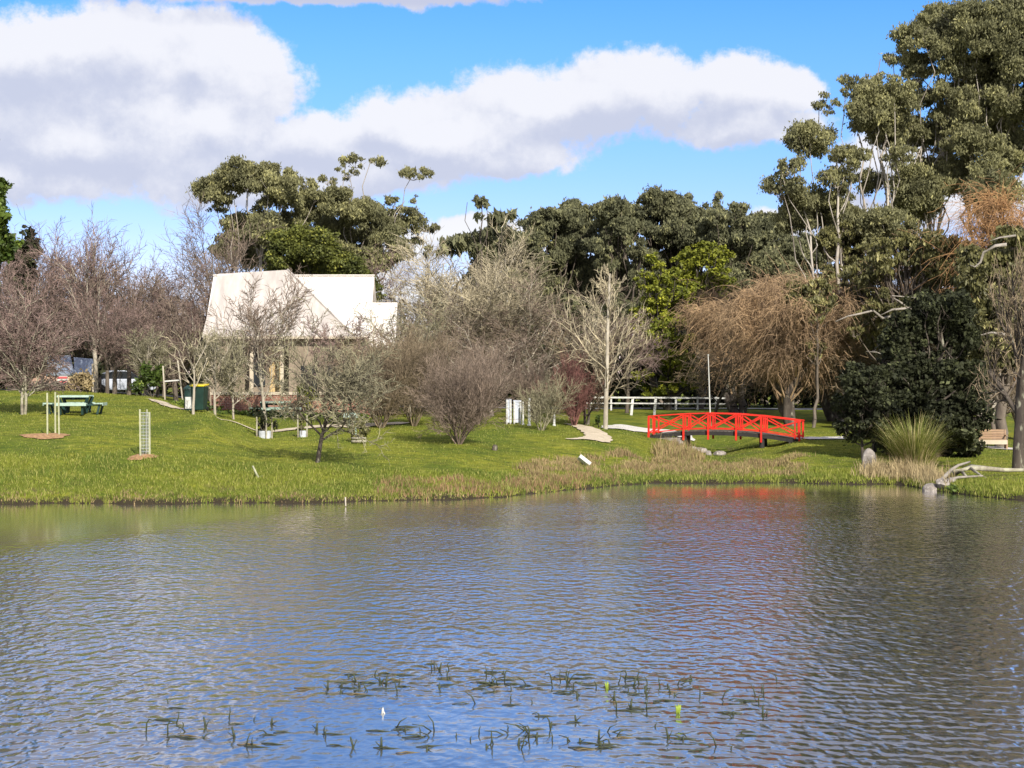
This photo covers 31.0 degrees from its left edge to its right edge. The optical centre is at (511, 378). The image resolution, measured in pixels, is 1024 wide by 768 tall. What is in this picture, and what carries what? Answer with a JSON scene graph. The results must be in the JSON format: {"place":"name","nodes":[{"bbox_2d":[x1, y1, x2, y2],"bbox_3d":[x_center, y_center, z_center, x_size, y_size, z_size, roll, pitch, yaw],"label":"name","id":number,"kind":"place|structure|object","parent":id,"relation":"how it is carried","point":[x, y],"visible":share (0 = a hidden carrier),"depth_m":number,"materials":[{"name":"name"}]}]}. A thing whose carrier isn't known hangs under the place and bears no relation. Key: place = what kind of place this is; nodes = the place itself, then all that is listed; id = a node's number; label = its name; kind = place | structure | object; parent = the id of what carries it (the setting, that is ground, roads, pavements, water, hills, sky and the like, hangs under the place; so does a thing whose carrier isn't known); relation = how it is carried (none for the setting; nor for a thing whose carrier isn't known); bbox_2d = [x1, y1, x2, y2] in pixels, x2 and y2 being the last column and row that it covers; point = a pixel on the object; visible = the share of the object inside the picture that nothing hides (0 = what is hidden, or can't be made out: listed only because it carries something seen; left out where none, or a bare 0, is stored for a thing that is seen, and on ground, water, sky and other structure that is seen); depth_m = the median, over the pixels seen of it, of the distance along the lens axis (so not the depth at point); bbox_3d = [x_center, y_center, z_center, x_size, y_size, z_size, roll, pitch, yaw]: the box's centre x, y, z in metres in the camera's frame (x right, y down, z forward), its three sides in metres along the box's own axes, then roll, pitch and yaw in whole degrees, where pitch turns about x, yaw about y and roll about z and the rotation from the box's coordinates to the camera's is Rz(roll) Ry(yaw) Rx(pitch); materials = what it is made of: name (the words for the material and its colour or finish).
{"place":"outdoors","nodes":[
{"label":"outdoors","id":0,"kind":"place"},
{"bbox_2d":[0,483,1023,767],"bbox_3d":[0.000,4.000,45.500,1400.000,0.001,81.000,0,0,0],"label":"pond water","id":1,"kind":"structure","parent":0,"point":[874,625],"depth_m":29.42,"materials":[{"name":"liquid"}]},
{"bbox_2d":[0,380,1023,504],"bbox_3d":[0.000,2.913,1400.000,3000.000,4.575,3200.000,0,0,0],"label":"ground","id":2,"kind":"structure","parent":0,"point":[638,418],"depth_m":74.42,"materials":[{"name":"plant"}]},
{"bbox_2d":[0,177,23,294],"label":"leafy tree","id":3,"kind":"object","parent":2,"relation":"on","point":[10,244],"visible":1,"depth_m":92.29,"materials":[{"name":"green plant"}]},
{"bbox_2d":[1,224,44,380],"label":"evergreen tree","id":4,"kind":"object","parent":2,"relation":"on","point":[24,246],"visible":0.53,"depth_m":111.21,"materials":[{"name":"green plant"}]},
{"bbox_2d":[0,249,68,389],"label":"bare tree","id":5,"kind":"object","parent":2,"relation":"on","point":[5,269],"visible":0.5,"depth_m":101.22,"materials":[{"name":"brown plant"}]},
{"bbox_2d":[0,277,91,414],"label":"bare tree","id":6,"kind":"object","parent":2,"relation":"on","point":[34,346],"visible":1,"depth_m":77.68,"materials":[{"name":"brown plant"}]},
{"bbox_2d":[0,206,107,362],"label":"bare tree","id":7,"kind":"object","parent":2,"relation":"on","point":[59,292],"visible":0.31,"depth_m":110.43,"materials":[{"name":"brown plant"}]},
{"bbox_2d":[31,356,101,392],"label":"house","id":8,"kind":"structure","parent":2,"relation":"on","point":[81,363],"depth_m":108.90,"materials":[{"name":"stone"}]},
{"bbox_2d":[43,395,106,414],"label":"picnic table","id":9,"kind":"object","parent":2,"relation":"on","point":[87,404],"visible":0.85,"depth_m":77.53,"materials":[{"name":"wood"}]},
{"bbox_2d":[64,365,94,391],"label":"leafy shrub","id":10,"kind":"object","parent":2,"relation":"on","point":[86,383],"visible":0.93,"depth_m":96.86,"materials":[{"name":"beige plant"}]},
{"bbox_2d":[24,205,139,392],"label":"bare tree","id":11,"kind":"object","parent":2,"relation":"on","point":[91,263],"visible":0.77,"depth_m":103.60,"materials":[{"name":"brown plant"}]},
{"bbox_2d":[33,228,151,355],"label":"bare tree","id":12,"kind":"object","parent":2,"relation":"on","point":[67,354],"visible":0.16,"depth_m":114.08,"materials":[{"name":"brown plant"}]},
{"bbox_2d":[48,279,141,393],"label":"bare tree","id":13,"kind":"object","parent":2,"relation":"on","point":[96,325],"visible":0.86,"depth_m":97.36,"materials":[{"name":"brown plant"}]},
{"bbox_2d":[52,237,170,393],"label":"bare tree","id":14,"kind":"object","parent":2,"relation":"on","point":[111,368],"visible":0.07,"depth_m":115.74,"materials":[{"name":"brown plant"}]},
{"bbox_2d":[99,370,155,394],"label":"parked car","id":15,"kind":"object","parent":2,"relation":"on","point":[120,384],"visible":0.13,"depth_m":113.22,"materials":[{"name":"paint"}]},
{"bbox_2d":[77,298,188,394],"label":"bare tree","id":16,"kind":"object","parent":2,"relation":"on","point":[115,371],"visible":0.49,"depth_m":98.83,"materials":[{"name":"brown plant"}]},
{"bbox_2d":[76,280,204,400],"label":"bare tree","id":17,"kind":"object","parent":2,"relation":"on","point":[171,368],"visible":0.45,"depth_m":99.48,"materials":[{"name":"brown plant"}]},
{"bbox_2d":[90,226,195,394],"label":"bare tree","id":18,"kind":"object","parent":2,"relation":"on","point":[129,391],"visible":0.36,"depth_m":103.16,"materials":[{"name":"brown plant"}]},
{"bbox_2d":[95,317,192,393],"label":"bare tree","id":19,"kind":"object","parent":2,"relation":"on","point":[128,344],"visible":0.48,"depth_m":96.22,"materials":[{"name":"brown plant"}]},
{"bbox_2d":[126,360,164,397],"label":"leafy shrub","id":20,"kind":"object","parent":2,"relation":"on","point":[153,378],"visible":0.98,"depth_m":92.75,"materials":[{"name":"green plant"}]},
{"bbox_2d":[82,263,209,396],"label":"bare tree","id":21,"kind":"object","parent":2,"relation":"on","point":[165,369],"visible":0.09,"depth_m":116.22,"materials":[{"name":"brown plant"}]},
{"bbox_2d":[121,327,178,395],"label":"bare tree","id":22,"kind":"object","parent":2,"relation":"on","point":[141,350],"visible":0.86,"depth_m":93.87,"materials":[{"name":"grey plant"}]},
{"bbox_2d":[100,251,233,396],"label":"bare tree","id":23,"kind":"object","parent":2,"relation":"on","point":[166,308],"visible":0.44,"depth_m":103.36,"materials":[{"name":"brown plant"}]},
{"bbox_2d":[151,286,211,386],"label":"bare tree","id":24,"kind":"object","parent":2,"relation":"on","point":[191,327],"visible":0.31,"depth_m":102.77,"materials":[{"name":"brown plant"}]},
{"bbox_2d":[162,321,226,413],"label":"bare tree","id":25,"kind":"object","parent":2,"relation":"on","point":[194,385],"visible":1,"depth_m":76.97,"materials":[{"name":"grey plant"}]},
{"bbox_2d":[190,384,208,410],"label":"wheelie bin","id":26,"kind":"object","parent":2,"relation":"on","point":[201,396],"visible":0.91,"depth_m":77.71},
{"bbox_2d":[151,185,284,400],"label":"bare tree","id":27,"kind":"object","parent":2,"relation":"on","point":[195,255],"visible":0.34,"depth_m":117.48,"materials":[{"name":"brown plant"}]},
{"bbox_2d":[184,321,256,414],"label":"bare tree","id":28,"kind":"object","parent":2,"relation":"on","point":[213,350],"visible":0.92,"depth_m":83.82,"materials":[{"name":"grey plant"}]},
{"bbox_2d":[178,217,267,324],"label":"bare tree","id":29,"kind":"object","parent":2,"relation":"on","point":[236,267],"visible":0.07,"depth_m":112.55,"materials":[{"name":"brown plant"}]},
{"bbox_2d":[195,324,258,419],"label":"bare tree","id":30,"kind":"object","parent":2,"relation":"on","point":[237,355],"visible":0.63,"depth_m":84.97,"materials":[{"name":"brown plant"}]},
{"bbox_2d":[0,488,494,503],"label":"dry grass","id":31,"kind":"structure","parent":2,"relation":"on","point":[291,495],"depth_m":59.49,"materials":[{"name":"plant"}]},
{"bbox_2d":[185,154,326,272],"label":"gum tree","id":32,"kind":"object","parent":2,"relation":"on","point":[238,175],"visible":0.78,"depth_m":126.46,"materials":[{"name":"green plant"}]},
{"bbox_2d":[194,265,317,412],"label":"bare tree","id":33,"kind":"object","parent":2,"relation":"on","point":[250,318],"visible":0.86,"depth_m":89.15,"materials":[{"name":"brown plant"}]},
{"bbox_2d":[249,405,278,434],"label":"leafy shrub","id":34,"kind":"object","parent":2,"relation":"on","point":[272,412],"visible":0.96,"depth_m":76.89,"materials":[{"name":"green plant"}]},
{"bbox_2d":[165,399,371,418],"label":"undergrowth","id":35,"kind":"object","parent":2,"relation":"on","point":[221,411],"visible":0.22,"depth_m":92.56,"materials":[{"name":"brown plant"}]},
{"bbox_2d":[0,282,545,406],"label":"undergrowth","id":36,"kind":"object","parent":2,"relation":"on","point":[101,367],"visible":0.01,"depth_m":131.02,"materials":[{"name":"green plant"}]},
{"bbox_2d":[210,392,370,417],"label":"brick wall","id":37,"kind":"structure","parent":2,"relation":"on","point":[226,402],"depth_m":94.50,"materials":[{"name":"brick"}]},
{"bbox_2d":[203,269,400,413],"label":"park building","id":38,"kind":"structure","parent":2,"relation":"on","point":[341,295],"depth_m":100.30,"materials":[{"name":"beige brick"}]},
{"bbox_2d":[0,449,622,503],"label":"bank grass","id":39,"kind":"structure","parent":2,"relation":"on","point":[104,456],"depth_m":62.07,"materials":[{"name":"plant"}]},
{"bbox_2d":[260,220,386,302],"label":"cypress tree","id":40,"kind":"object","parent":2,"relation":"on","point":[316,250],"visible":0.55,"depth_m":110.54,"materials":[{"name":"green plant"}]},
{"bbox_2d":[248,294,408,463],"bbox_3d":[-6.384,0.002,65.160,5.510,6.204,5.172,0,0,-16],"label":"apple tree","id":41,"kind":"object","parent":2,"relation":"on","point":[354,380],"visible":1,"depth_m":64.72,"materials":[{"name":"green plant"}]},
{"bbox_2d":[297,313,398,420],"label":"bare tree","id":42,"kind":"object","parent":2,"relation":"on","point":[324,338],"visible":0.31,"depth_m":85.52,"materials":[{"name":"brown plant"}]},
{"bbox_2d":[312,152,440,283],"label":"gum tree","id":43,"kind":"object","parent":2,"relation":"on","point":[372,219],"visible":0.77,"depth_m":128.63,"materials":[{"name":"green plant"}]},
{"bbox_2d":[321,317,433,427],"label":"bare shrub","id":44,"kind":"object","parent":2,"relation":"on","point":[388,406],"visible":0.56,"depth_m":83.39,"materials":[{"name":"plant"}]},
{"bbox_2d":[327,281,456,415],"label":"bare tree","id":45,"kind":"object","parent":2,"relation":"on","point":[432,327],"visible":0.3,"depth_m":95.77,"materials":[{"name":"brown plant"}]},
{"bbox_2d":[361,238,435,339],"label":"bare tree","id":46,"kind":"object","parent":2,"relation":"on","point":[386,283],"visible":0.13,"depth_m":114.17,"materials":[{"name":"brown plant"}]},
{"bbox_2d":[362,309,467,425],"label":"bare shrub","id":47,"kind":"object","parent":2,"relation":"on","point":[417,412],"visible":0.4,"depth_m":85.49,"materials":[{"name":"plant"}]},
{"bbox_2d":[393,287,492,411],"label":"bare tree","id":48,"kind":"object","parent":2,"relation":"on","point":[451,318],"visible":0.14,"depth_m":101.70,"materials":[{"name":"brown plant"}]},
{"bbox_2d":[401,333,524,444],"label":"bare shrub","id":49,"kind":"object","parent":2,"relation":"on","point":[466,404],"visible":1,"depth_m":74.49,"materials":[{"name":"plant"}]},
{"bbox_2d":[422,194,520,302],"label":"gum tree","id":50,"kind":"object","parent":2,"relation":"on","point":[475,240],"visible":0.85,"depth_m":139.67,"materials":[{"name":"green plant"}]},
{"bbox_2d":[377,213,568,387],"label":"bare tree","id":51,"kind":"object","parent":2,"relation":"on","point":[491,293],"visible":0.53,"depth_m":105.02,"materials":[{"name":"grey plant"}]},
{"bbox_2d":[442,330,514,424],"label":"bare shrub","id":52,"kind":"object","parent":2,"relation":"on","point":[471,350],"visible":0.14,"depth_m":87.85,"materials":[{"name":"plant"}]},
{"bbox_2d":[427,309,559,415],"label":"bare tree","id":53,"kind":"object","parent":2,"relation":"on","point":[513,351],"visible":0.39,"depth_m":98.21,"materials":[{"name":"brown plant"}]},
{"bbox_2d":[368,470,625,499],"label":"dry grass","id":54,"kind":"structure","parent":2,"relation":"on","point":[481,487],"depth_m":63.81,"materials":[{"name":"plant"}]},
{"bbox_2d":[458,226,555,336],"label":"gum tree","id":55,"kind":"object","parent":2,"relation":"on","point":[535,248],"visible":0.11,"depth_m":147.04,"materials":[{"name":"green plant"}]},
{"bbox_2d":[499,343,565,418],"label":"bare shrub","id":56,"kind":"object","parent":2,"relation":"on","point":[529,381],"visible":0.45,"depth_m":93.52,"materials":[{"name":"plant"}]},
{"bbox_2d":[463,263,602,386],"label":"bare tree","id":57,"kind":"object","parent":2,"relation":"on","point":[534,316],"visible":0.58,"depth_m":103.35,"materials":[{"name":"brown plant"}]},
{"bbox_2d":[507,205,593,342],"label":"gum tree","id":58,"kind":"object","parent":2,"relation":"on","point":[555,225],"visible":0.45,"depth_m":150.48,"materials":[{"name":"green plant"}]},
{"bbox_2d":[513,368,596,430],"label":"tree","id":59,"kind":"object","parent":2,"relation":"on","point":[545,401],"visible":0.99,"depth_m":84.85,"materials":[{"name":"plant"}]},
{"bbox_2d":[531,344,609,424],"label":"red shrub","id":60,"kind":"object","parent":2,"relation":"on","point":[575,410],"visible":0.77,"depth_m":90.26,"materials":[{"name":"plant"}]},
{"bbox_2d":[542,320,617,424],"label":"bare tree","id":61,"kind":"object","parent":2,"relation":"on","point":[591,370],"visible":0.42,"depth_m":92.38,"materials":[{"name":"brown plant"}]},
{"bbox_2d":[527,277,646,378],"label":"bare tree","id":62,"kind":"object","parent":2,"relation":"on","point":[592,340],"visible":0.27,"depth_m":106.67,"materials":[{"name":"brown plant"}]},
{"bbox_2d":[555,196,619,401],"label":"gum tree","id":63,"kind":"object","parent":2,"relation":"on","point":[580,269],"visible":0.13,"depth_m":153.30,"materials":[{"name":"green plant"}]},
{"bbox_2d":[547,263,652,428],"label":"birch tree","id":64,"kind":"object","parent":2,"relation":"on","point":[606,363],"visible":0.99,"depth_m":89.78,"materials":[{"name":"beige plant"}]},
{"bbox_2d":[581,193,666,404],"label":"gum tree","id":65,"kind":"object","parent":2,"relation":"on","point":[619,227],"visible":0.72,"depth_m":147.82,"materials":[{"name":"green plant"}]},
{"bbox_2d":[582,308,678,412],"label":"bare tree","id":66,"kind":"object","parent":2,"relation":"on","point":[627,390],"visible":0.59,"depth_m":111.50,"materials":[{"name":"beige plant"}]},
{"bbox_2d":[627,251,688,408],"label":"conifer tree","id":67,"kind":"object","parent":2,"relation":"on","point":[656,301],"visible":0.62,"depth_m":121.07,"materials":[{"name":"green plant"}]},
{"bbox_2d":[590,397,725,414],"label":"rail fence","id":68,"kind":"object","parent":2,"relation":"on","point":[632,403],"visible":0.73,"depth_m":110.18,"materials":[{"name":"white paint"}]},
{"bbox_2d":[507,446,815,485],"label":"dry grass","id":69,"kind":"structure","parent":2,"relation":"on","point":[569,462],"depth_m":74.19,"materials":[{"name":"plant"}]},
{"bbox_2d":[627,183,703,402],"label":"gum tree","id":70,"kind":"object","parent":2,"relation":"on","point":[672,216],"visible":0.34,"depth_m":150.62,"materials":[{"name":"green plant"}]},
{"bbox_2d":[630,307,704,409],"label":"tree","id":71,"kind":"object","parent":2,"relation":"on","point":[668,375],"visible":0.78,"depth_m":118.39,"materials":[{"name":"green plant"}]},
{"bbox_2d":[674,190,723,402],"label":"gum tree","id":72,"kind":"object","parent":2,"relation":"on","point":[688,197],"visible":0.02,"depth_m":154.91,"materials":[{"name":"green plant"}]},
{"bbox_2d":[664,240,739,407],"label":"tree","id":73,"kind":"object","parent":2,"relation":"on","point":[703,254],"visible":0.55,"depth_m":123.24,"materials":[{"name":"green plant"}]},
{"bbox_2d":[661,321,775,419],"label":"bare tree","id":74,"kind":"object","parent":2,"relation":"on","point":[723,370],"visible":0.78,"depth_m":105.76,"materials":[{"name":"brown plant"}]},
{"bbox_2d":[665,261,783,412],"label":"willow tree","id":75,"kind":"object","parent":2,"relation":"on","point":[704,318],"visible":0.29,"depth_m":113.27,"materials":[{"name":"brown plant"}]},
{"bbox_2d":[648,412,804,447],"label":"footbridge","id":76,"kind":"object","parent":2,"relation":"on","point":[761,434],"visible":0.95,"depth_m":89.41,"materials":[{"name":"red wood"}]},
{"bbox_2d":[465,266,1008,407],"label":"undergrowth","id":77,"kind":"object","parent":2,"relation":"on","point":[635,391],"visible":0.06,"depth_m":135.10,"materials":[{"name":"green plant"}]},
{"bbox_2d":[694,201,785,298],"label":"gum tree","id":78,"kind":"object","parent":2,"relation":"on","point":[738,232],"visible":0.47,"depth_m":147.63,"materials":[{"name":"green plant"}]},
{"bbox_2d":[749,209,807,403],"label":"gum tree","id":79,"kind":"object","parent":2,"relation":"on","point":[781,243],"visible":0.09,"depth_m":149.87,"materials":[{"name":"green plant"}]},
{"bbox_2d":[686,246,893,426],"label":"willow tree","id":80,"kind":"object","parent":2,"relation":"on","point":[767,334],"visible":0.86,"depth_m":100.05,"materials":[{"name":"brown plant"}]},
{"bbox_2d":[781,275,837,427],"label":"gum tree","id":81,"kind":"object","parent":2,"relation":"on","point":[818,299],"visible":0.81,"depth_m":98.83,"materials":[{"name":"green plant"}]},
{"bbox_2d":[739,323,880,423],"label":"bare tree","id":82,"kind":"object","parent":2,"relation":"on","point":[837,380],"visible":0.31,"depth_m":101.87,"materials":[{"name":"brown plant"}]},
{"bbox_2d":[787,231,833,403],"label":"gum tree","id":83,"kind":"object","parent":2,"relation":"on","point":[804,247],"visible":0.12,"depth_m":152.72,"materials":[{"name":"green plant"}]},
{"bbox_2d":[598,464,1023,498],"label":"bank grass","id":84,"kind":"structure","parent":2,"relation":"on","point":[825,474],"depth_m":70.69,"materials":[{"name":"plant"}]},
{"bbox_2d":[757,72,882,421],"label":"gum tree","id":85,"kind":"object","parent":2,"relation":"on","point":[805,208],"visible":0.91,"depth_m":105.53,"materials":[{"name":"green plant"}]},
{"bbox_2d":[761,316,882,421],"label":"willow tree","id":86,"kind":"object","parent":2,"relation":"on","point":[828,413],"visible":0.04,"depth_m":105.92,"materials":[{"name":"brown plant"}]},
{"bbox_2d":[811,219,890,413],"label":"gum tree","id":87,"kind":"object","parent":2,"relation":"on","point":[827,238],"visible":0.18,"depth_m":105.48,"materials":[{"name":"green plant"}]},
{"bbox_2d":[829,360,903,459],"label":"evergreen tree","id":88,"kind":"object","parent":2,"relation":"on","point":[866,399],"visible":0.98,"depth_m":77.59,"materials":[{"name":"green plant"}]},
{"bbox_2d":[841,52,925,360],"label":"gum tree","id":89,"kind":"object","parent":2,"relation":"on","point":[878,112],"visible":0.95,"depth_m":105.82,"materials":[{"name":"green plant"}]},
{"bbox_2d":[851,455,954,486],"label":"dry grass","id":90,"kind":"structure","parent":2,"relation":"on","point":[898,470],"depth_m":70.45,"materials":[{"name":"plant"}]},
{"bbox_2d":[837,227,970,364],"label":"gum tree","id":91,"kind":"object","parent":2,"relation":"on","point":[881,259],"visible":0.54,"depth_m":97.90,"materials":[{"name":"green plant"}]},
{"bbox_2d":[867,411,961,467],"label":"pampas clump","id":92,"kind":"object","parent":2,"relation":"on","point":[920,447],"visible":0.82,"depth_m":72.90,"materials":[{"name":"plant"}]},
{"bbox_2d":[878,0,970,268],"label":"gum tree","id":93,"kind":"object","parent":2,"relation":"on","point":[921,192],"visible":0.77,"depth_m":108.21,"materials":[{"name":"green plant"}]},
{"bbox_2d":[873,287,996,456],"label":"evergreen tree","id":94,"kind":"object","parent":2,"relation":"on","point":[921,378],"visible":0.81,"depth_m":78.92,"materials":[{"name":"green plant"}]},
{"bbox_2d":[897,162,1023,422],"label":"willow tree","id":95,"kind":"object","parent":2,"relation":"on","point":[989,228],"visible":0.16,"depth_m":93.51,"materials":[{"name":"brown plant"}]},
{"bbox_2d":[923,0,1023,421],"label":"gum tree","id":96,"kind":"object","parent":2,"relation":"on","point":[984,100],"visible":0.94,"depth_m":106.42,"materials":[{"name":"green plant"}]},
{"bbox_2d":[944,224,1023,446],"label":"gum tree","id":97,"kind":"object","parent":2,"relation":"on","point":[973,281],"visible":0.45,"depth_m":86.47,"materials":[{"name":"green plant"}]},
{"bbox_2d":[952,464,1023,477],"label":"driftwood log","id":98,"kind":"object","parent":2,"relation":"on","point":[974,468],"visible":0.98,"depth_m":67.52,"materials":[{"name":"grey wood"}]},
{"bbox_2d":[964,235,1023,467],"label":"bare tree","id":99,"kind":"object","parent":2,"relation":"on","point":[1017,408],"visible":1,"depth_m":69.98,"materials":[{"name":"brown plant"}]},
{"bbox_2d":[0,0,1023,378],"label":"sky","id":100,"kind":"structure","parent":0,"point":[113,107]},
{"bbox_2d":[565,423,612,441],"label":"path","id":101,"kind":"structure","parent":0,"point":[601,435],"depth_m":85.04,"materials":[{"name":"concrete"}]},
{"bbox_2d":[648,432,712,462],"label":"dry grass","id":102,"kind":"structure","parent":0,"point":[674,448],"depth_m":81.81,"materials":[{"name":"plant"}]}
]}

